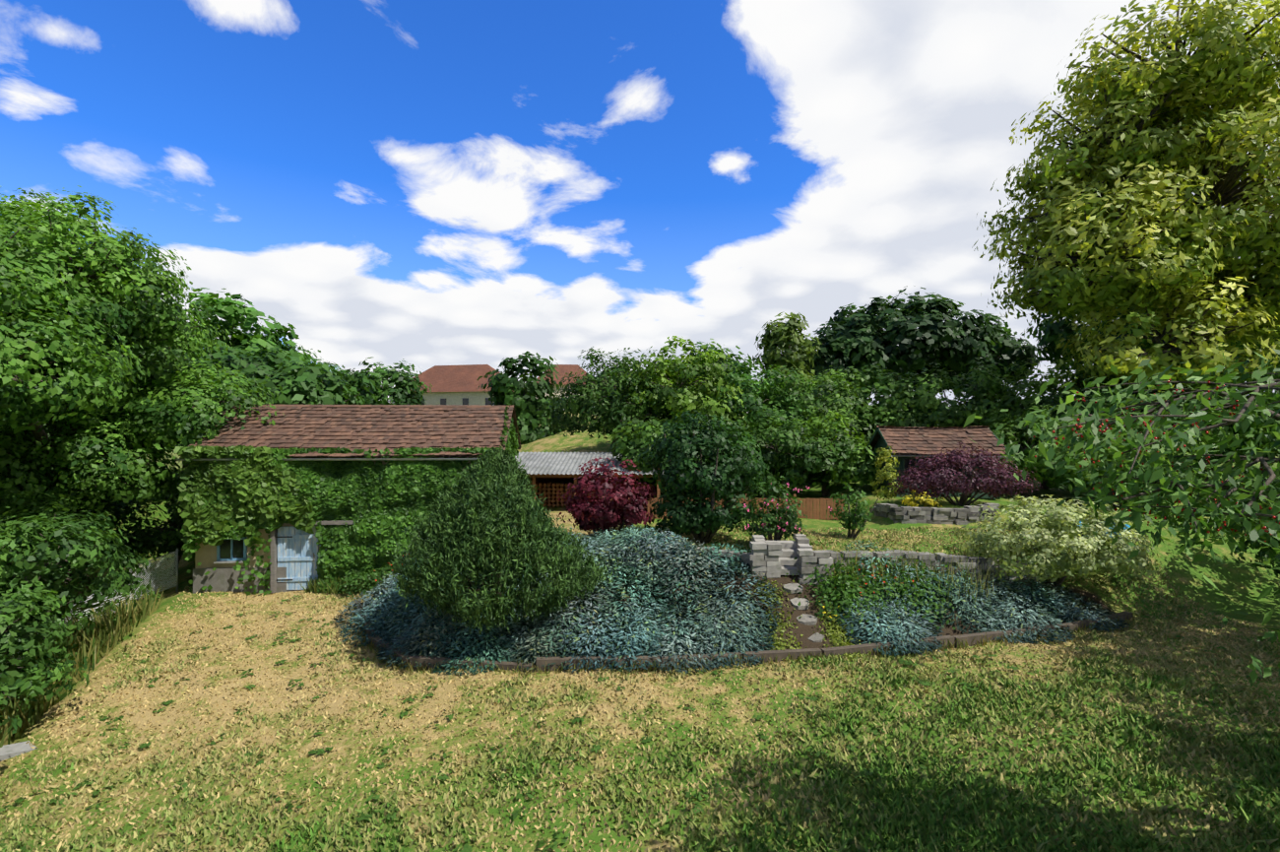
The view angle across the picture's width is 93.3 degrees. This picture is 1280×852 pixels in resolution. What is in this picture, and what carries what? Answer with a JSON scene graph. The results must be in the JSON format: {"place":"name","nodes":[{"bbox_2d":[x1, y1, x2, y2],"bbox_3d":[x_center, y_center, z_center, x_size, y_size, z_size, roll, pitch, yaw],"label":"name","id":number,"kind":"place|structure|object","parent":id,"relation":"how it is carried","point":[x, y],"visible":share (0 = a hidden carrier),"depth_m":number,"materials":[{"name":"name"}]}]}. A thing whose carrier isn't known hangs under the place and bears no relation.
{"place":"outdoors","nodes":[
{"label":"outdoors","id":0,"kind":"place"},
{"bbox_2d":[192,557,399,593],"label":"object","id":1,"kind":"structure","parent":0,"point":[311,588],"depth_m":18.81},
{"bbox_2d":[324,550,411,596],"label":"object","id":2,"kind":"object","parent":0,"point":[377,571],"visible":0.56,"depth_m":18.54,"materials":[{"name":"green plant"}]},
{"bbox_2d":[0,412,1279,851],"bbox_3d":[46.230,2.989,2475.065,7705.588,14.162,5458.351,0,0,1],"label":"ground","id":3,"kind":"structure","parent":0,"point":[1241,584],"depth_m":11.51,"materials":[{"name":"green plant"}]},
{"bbox_2d":[0,740,36,761],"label":"stone slab","id":4,"kind":"structure","parent":3,"relation":"on","point":[7,751],"depth_m":11.32,"materials":[{"name":"grey stone"}]},
{"bbox_2d":[0,520,94,734],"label":"bush","id":5,"kind":"object","parent":3,"relation":"on","point":[33,684],"depth_m":11.93,"materials":[{"name":"green plant"}]},
{"bbox_2d":[10,445,125,549],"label":"belt tree","id":6,"kind":"object","parent":3,"relation":"on","point":[89,509],"depth_m":25.59,"materials":[{"name":"green plant"}]},
{"bbox_2d":[0,488,156,670],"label":"bush","id":7,"kind":"object","parent":3,"relation":"on","point":[106,583],"depth_m":13.87,"materials":[{"name":"green plant"}]},
{"bbox_2d":[0,580,164,747],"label":"bank weeds","id":8,"kind":"object","parent":3,"relation":"on","point":[108,634],"depth_m":15.08,"materials":[{"name":"green plant"}]},
{"bbox_2d":[10,407,170,462],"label":"belt tree","id":9,"kind":"object","parent":3,"relation":"on","point":[111,442],"depth_m":28.60,"materials":[{"name":"green plant"}]},
{"bbox_2d":[14,470,194,576],"bbox_3d":[-17.858,3.649,22.227,9.050,4.235,4.876,0,0,-42],"label":"bush","id":10,"kind":"object","parent":3,"relation":"on","point":[163,542],"depth_m":21.27,"materials":[{"name":"green plant"}]},
{"bbox_2d":[70,572,139,621],"bbox_3d":[-16.596,5.611,18.854,0.057,1.905,2.461,0,0,-1],"label":"fence","id":11,"kind":"object","parent":3,"relation":"on","point":[93,594],"visible":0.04,"depth_m":17.93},
{"bbox_2d":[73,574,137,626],"bbox_3d":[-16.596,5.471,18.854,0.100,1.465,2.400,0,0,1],"label":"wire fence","id":12,"kind":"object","parent":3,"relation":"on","point":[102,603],"depth_m":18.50,"materials":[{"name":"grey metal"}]},
{"bbox_2d":[0,185,287,624],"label":"walnut tree","id":13,"kind":"object","parent":3,"relation":"on","point":[82,344],"depth_m":17.91,"materials":[{"name":"green plant"}]},
{"bbox_2d":[127,548,178,599],"bbox_3d":[-15.758,5.012,19.514,1.926,2.166,0.055,0,0,9],"label":"gate frame","id":14,"kind":"object","parent":3,"relation":"on","point":[176,551],"visible":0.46,"depth_m":19.36,"materials":[{"name":"grey metal"}]},
{"bbox_2d":[128,552,176,598],"bbox_3d":[-15.758,4.872,19.514,1.850,1.726,0.250,0,0,1],"label":"wire mesh","id":15,"kind":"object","parent":14,"relation":"attached to","point":[169,565],"depth_m":19.46,"materials":[{"name":"grey metal"}]},
{"bbox_2d":[182,322,238,467],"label":"belt tree","id":16,"kind":"object","parent":3,"relation":"on","point":[217,328],"depth_m":44.41,"materials":[{"name":"green plant"}]},
{"bbox_2d":[83,337,383,427],"bbox_3d":[-20.479,-0.807,30.718,15.239,8.195,9.043,0,0,1],"label":"tree","id":17,"kind":"object","parent":3,"relation":"on","point":[307,386],"depth_m":28.52,"materials":[{"name":"green plant"}]},
{"bbox_2d":[166,287,313,368],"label":"belt tree","id":18,"kind":"object","parent":3,"relation":"on","point":[233,311],"depth_m":37.29,"materials":[{"name":"green plant"}]},
{"bbox_2d":[283,342,355,384],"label":"hill tree","id":19,"kind":"object","parent":3,"relation":"on","point":[299,349],"depth_m":51.18,"materials":[{"name":"green plant"}]},
{"bbox_2d":[173,402,521,595],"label":"shed","id":20,"kind":"structure","parent":3,"relation":"on","point":[291,497],"depth_m":19.07,"materials":[{"name":"plant"}]},
{"bbox_2d":[277,525,337,589],"bbox_3d":[-10.189,4.175,19.183,2.489,2.000,0.070,0,0,-6],"label":"barn door","id":21,"kind":"structure","parent":20,"relation":"in","point":[295,553],"depth_m":19.11,"materials":[{"name":"wood"}]},
{"bbox_2d":[336,356,432,404],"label":"tree","id":22,"kind":"object","parent":3,"relation":"on","point":[406,383],"depth_m":44.91,"materials":[{"name":"green plant"}]},
{"bbox_2d":[388,364,500,405],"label":"farmhouse","id":23,"kind":"object","parent":3,"relation":"on","point":[455,384],"visible":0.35,"depth_m":84.33,"materials":[{"name":"beige paint"}]},
{"bbox_2d":[390,445,622,634],"bbox_3d":[-3.585,2.617,14.596,5.711,4.393,4.199,0,0,27],"label":"mountain pine","id":24,"kind":"object","parent":3,"relation":"on","point":[491,486],"depth_m":13.43,"materials":[{"name":"green plant"}]},
{"bbox_2d":[475,350,567,444],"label":"hill tree","id":25,"kind":"object","parent":3,"relation":"on","point":[527,413],"depth_m":40.74,"materials":[{"name":"green plant"}]},
{"bbox_2d":[531,364,587,403],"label":"house","id":26,"kind":"structure","parent":3,"relation":"on","point":[563,369],"depth_m":94.11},
{"bbox_2d":[528,482,652,507],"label":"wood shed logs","id":27,"kind":"object","parent":3,"relation":"on","point":[542,488],"visible":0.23,"depth_m":25.93,"materials":[{"name":"brown wood"}]},
{"bbox_2d":[525,468,659,501],"bbox_3d":[-2.645,2.496,26.889,7.200,2.200,3.700,0,0,1],"label":"pergola frame","id":28,"kind":"object","parent":3,"relation":"on","point":[543,478],"visible":0.19,"depth_m":25.07,"materials":[{"name":"brown wood"}]},
{"bbox_2d":[514,451,664,474],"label":"corrugated roof","id":29,"kind":"structure","parent":28,"relation":"on","point":[554,463],"depth_m":26.83,"materials":[{"name":"grey metal"}]},
{"bbox_2d":[555,456,655,535],"bbox_3d":[-1.044,2.333,18.250,3.078,2.843,2.705,0,0,1],"label":"purple shrub","id":30,"kind":"object","parent":3,"relation":"on","point":[602,516],"depth_m":17.76,"materials":[{"name":"purple plant"}]},
{"bbox_2d":[587,361,635,401],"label":"hill tree","id":31,"kind":"object","parent":3,"relation":"on","point":[601,373],"depth_m":60.16,"materials":[{"name":"green plant"}]},
{"bbox_2d":[539,346,686,451],"bbox_3d":[-1.378,-0.882,29.770,7.306,6.099,5.194,0,0,1],"label":"belt tree","id":32,"kind":"object","parent":3,"relation":"on","point":[572,405],"depth_m":28.97,"materials":[{"name":"green plant"}]},
{"bbox_2d":[371,553,913,592],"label":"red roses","id":33,"kind":"object","parent":3,"relation":"on","point":[834,587],"visible":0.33,"depth_m":15.83,"materials":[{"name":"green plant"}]},
{"bbox_2d":[608,416,705,497],"bbox_3d":[0.629,1.428,26.243,4.845,3.666,4.142,0,0,1],"label":"shrub","id":34,"kind":"object","parent":3,"relation":"on","point":[626,444],"depth_m":25.52,"materials":[{"name":"green plant"}]},
{"bbox_2d":[600,335,752,438],"bbox_3d":[1.738,-0.941,30.261,7.926,6.960,5.905,0,0,1],"label":"belt tree","id":35,"kind":"object","parent":3,"relation":"on","point":[691,399],"depth_m":28.90,"materials":[{"name":"green plant"}]},
{"bbox_2d":[638,408,767,543],"bbox_3d":[1.877,1.605,18.812,3.905,4.300,3.848,0,0,1],"label":"round tree","id":36,"kind":"object","parent":3,"relation":"on","point":[712,437],"depth_m":18.04,"materials":[{"name":"green plant"}]},
{"bbox_2d":[651,340,763,404],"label":"tall tree","id":37,"kind":"object","parent":3,"relation":"on","point":[726,364],"depth_m":42.77,"materials":[{"name":"green plant"}]},
{"bbox_2d":[660,427,780,497],"bbox_3d":[3.097,1.723,25.731,5.790,3.388,4.090,0,0,1],"label":"shrub","id":38,"kind":"object","parent":3,"relation":"on","point":[768,481],"depth_m":24.84,"materials":[{"name":"green plant"}]},
{"bbox_2d":[601,493,844,519],"bbox_3d":[3.074,3.024,22.455,8.990,0.989,0.146,0,0,1],"label":"board fence","id":39,"kind":"object","parent":3,"relation":"on","point":[812,508],"visible":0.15,"depth_m":22.33,"materials":[{"name":"brown wood"}]},
{"bbox_2d":[331,523,1130,677],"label":"ground cover plants","id":40,"kind":"object","parent":3,"relation":"on","point":[649,552],"visible":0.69,"depth_m":14.72,"materials":[{"name":"green plant"}]},
{"bbox_2d":[348,595,1137,675],"bbox_3d":[2.397,5.207,15.150,21.974,0.494,5.067,0,0,1],"label":"edging","id":41,"kind":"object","parent":3,"relation":"on","point":[411,669],"depth_m":13.43,"materials":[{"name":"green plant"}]},
{"bbox_2d":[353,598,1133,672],"bbox_3d":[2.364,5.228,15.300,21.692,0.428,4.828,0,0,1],"label":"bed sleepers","id":42,"kind":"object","parent":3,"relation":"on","point":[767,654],"visible":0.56,"depth_m":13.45,"materials":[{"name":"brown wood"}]},
{"bbox_2d":[679,356,826,448],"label":"belt tree","id":43,"kind":"object","parent":3,"relation":"on","point":[744,378],"depth_m":29.24,"materials":[{"name":"green plant"}]},
{"bbox_2d":[734,475,807,540],"bbox_3d":[3.850,2.610,17.887,2.114,2.280,1.310,0,0,1],"label":"rose bush","id":44,"kind":"object","parent":3,"relation":"on","point":[774,521],"depth_m":17.71,"materials":[{"name":"green plant"}]},
{"bbox_2d":[743,483,831,531],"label":"rose blooms","id":45,"kind":"object","parent":44,"relation":"attached to","point":[777,508],"visible":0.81,"depth_m":17.37,"materials":[{"name":"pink plant"}]},
{"bbox_2d":[751,312,822,409],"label":"tall tree","id":46,"kind":"object","parent":3,"relation":"on","point":[780,334],"depth_m":44.35,"materials":[{"name":"green plant"}]},
{"bbox_2d":[747,533,832,584],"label":"rock steps","id":47,"kind":"structure","parent":3,"relation":"on","point":[763,555],"depth_m":16.01,"materials":[{"name":"grey stone"}]},
{"bbox_2d":[734,409,862,498],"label":"belt tree","id":48,"kind":"object","parent":3,"relation":"on","point":[772,456],"depth_m":25.71,"materials":[{"name":"green plant"}]},
{"bbox_2d":[782,582,824,641],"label":"stepping stones","id":49,"kind":"object","parent":3,"relation":"on","point":[804,618],"visible":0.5,"depth_m":15.05,"materials":[{"name":"grey stone"}]},
{"bbox_2d":[747,571,876,662],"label":"ground cover plants","id":50,"kind":"object","parent":3,"relation":"on","point":[833,633],"visible":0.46,"depth_m":14.46,"materials":[{"name":"green plant"}]},
{"bbox_2d":[745,365,889,485],"bbox_3d":[8.910,-0.017,31.230,8.362,6.242,6.482,0,0,1],"label":"belt tree","id":51,"kind":"object","parent":3,"relation":"on","point":[809,389],"depth_m":29.58,"materials":[{"name":"green plant"}]},
{"bbox_2d":[757,407,883,496],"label":"belt tree","id":52,"kind":"object","parent":3,"relation":"on","point":[865,471],"depth_m":26.25,"materials":[{"name":"green plant"}]},
{"bbox_2d":[825,483,878,538],"bbox_3d":[6.766,2.760,19.313,1.590,1.850,1.352,0,0,1],"label":"slender shrub","id":53,"kind":"object","parent":3,"relation":"on","point":[844,515],"depth_m":19.17,"materials":[{"name":"green plant"}]},
{"bbox_2d":[694,546,1042,588],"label":"rock wall","id":54,"kind":"structure","parent":3,"relation":"on","point":[979,560],"depth_m":16.59,"materials":[{"name":"grey stone"}]},
{"bbox_2d":[801,364,950,464],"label":"belt tree","id":55,"kind":"object","parent":3,"relation":"on","point":[874,373],"depth_m":31.22,"materials":[{"name":"green plant"}]},
{"bbox_2d":[785,538,974,633],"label":"plants","id":56,"kind":"object","parent":3,"relation":"on","point":[845,600],"visible":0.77,"depth_m":15.45,"materials":[{"name":"green plant"}]},
{"bbox_2d":[870,445,903,499],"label":"golden conifer leaves","id":57,"kind":"object","parent":3,"relation":"on","point":[885,474],"visible":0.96,"depth_m":22.52,"materials":[{"name":"green plant"}]},
{"bbox_2d":[823,535,996,609],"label":"bed grasses","id":58,"kind":"object","parent":3,"relation":"on","point":[933,571],"visible":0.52,"depth_m":16.18,"materials":[{"name":"green plant"}]},
{"bbox_2d":[900,489,944,507],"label":"yellow shrub leaves","id":59,"kind":"object","parent":3,"relation":"on","point":[913,502],"visible":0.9,"depth_m":21.68,"materials":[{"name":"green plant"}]},
{"bbox_2d":[803,285,1042,395],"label":"tall tree","id":60,"kind":"object","parent":3,"relation":"on","point":[959,349],"depth_m":47.45,"materials":[{"name":"green plant"}]},
{"bbox_2d":[865,425,1012,499],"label":"garden shed","id":61,"kind":"structure","parent":3,"relation":"on","point":[906,443],"depth_m":24.84,"materials":[{"name":"brown wood"}]},
{"bbox_2d":[851,356,1033,448],"bbox_3d":[15.480,-0.179,30.473,9.696,6.367,7.084,0,0,1],"label":"belt tree","id":62,"kind":"object","parent":3,"relation":"on","point":[938,414],"depth_m":28.92,"materials":[{"name":"green plant"}]},
{"bbox_2d":[887,440,1042,506],"bbox_3d":[11.883,1.816,22.308,5.336,2.587,3.029,0,0,1],"label":"barberry","id":63,"kind":"object","parent":3,"relation":"on","point":[997,485],"depth_m":21.90,"materials":[{"name":"purple plant"}]},
{"bbox_2d":[968,404,1100,498],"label":"belt tree","id":64,"kind":"object","parent":3,"relation":"on","point":[999,433],"depth_m":25.46,"materials":[{"name":"green plant"}]},
{"bbox_2d":[951,357,1145,489],"bbox_3d":[19.697,-0.010,29.523,9.918,6.516,7.194,0,0,1],"label":"belt tree","id":65,"kind":"object","parent":3,"relation":"on","point":[1008,398],"depth_m":28.36,"materials":[{"name":"green plant"}]},
{"bbox_2d":[952,494,1162,589],"bbox_3d":[11.781,3.296,17.142,5.170,2.818,4.278,0,0,1],"label":"variegated shrub","id":66,"kind":"object","parent":3,"relation":"on","point":[995,545],"depth_m":16.30,"materials":[{"name":"green plant"}]},
{"bbox_2d":[1067,518,1130,537],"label":"paddling pool","id":67,"kind":"structure","parent":3,"relation":"on","point":[1128,526],"depth_m":19.36,"materials":[{"name":"blue plastic"}]},
{"bbox_2d":[963,348,1279,696],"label":"cherry tree","id":68,"kind":"object","parent":3,"relation":"on","point":[1214,513],"depth_m":6.39,"materials":[{"name":"green plant"}]},
{"bbox_2d":[1033,378,1279,541],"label":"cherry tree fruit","id":69,"kind":"object","parent":68,"relation":"attached to","point":[1155,438],"visible":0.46,"depth_m":6.51,"materials":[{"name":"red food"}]},
{"bbox_2d":[1024,414,1221,506],"bbox_3d":[19.473,1.477,25.074,6.961,3.950,4.823,0,0,1],"label":"bush","id":70,"kind":"object","parent":3,"relation":"on","point":[1106,453],"depth_m":23.95,"materials":[{"name":"green plant"}]},
{"bbox_2d":[973,0,1279,490],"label":"lime tree","id":71,"kind":"object","parent":3,"relation":"on","point":[1214,261],"depth_m":26.22,"materials":[{"name":"green plant"}]},
{"bbox_2d":[1020,264,1279,368],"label":"tall tree","id":72,"kind":"object","parent":3,"relation":"on","point":[1052,332],"depth_m":40.76,"materials":[{"name":"green plant"}]},
{"bbox_2d":[1028,351,1279,469],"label":"belt tree","id":73,"kind":"object","parent":3,"relation":"on","point":[1108,395],"depth_m":26.65,"materials":[{"name":"green plant"}]},
{"bbox_2d":[1136,343,1279,491],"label":"belt tree","id":74,"kind":"object","parent":3,"relation":"on","point":[1257,423],"depth_m":25.34,"materials":[{"name":"green plant"}]},
{"bbox_2d":[1210,325,1279,422],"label":"shade tree","id":75,"kind":"object","parent":3,"relation":"on","point":[1241,369],"depth_m":16.16,"materials":[{"name":"green plant"}]},
{"bbox_2d":[1211,466,1279,577],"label":"edge bush","id":76,"kind":"object","parent":3,"relation":"on","point":[1263,551],"depth_m":16.22,"materials":[{"name":"green plant"}]},
{"bbox_2d":[0,0,1279,414],"label":"sky","id":77,"kind":"structure","parent":0,"point":[426,184],"materials":[{"name":"blue"}]},
{"bbox_2d":[872,503,1000,524],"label":"stone retaining wall","id":78,"kind":"structure","parent":0,"point":[916,515],"depth_m":21.07,"materials":[{"name":"stone"}]}
]}

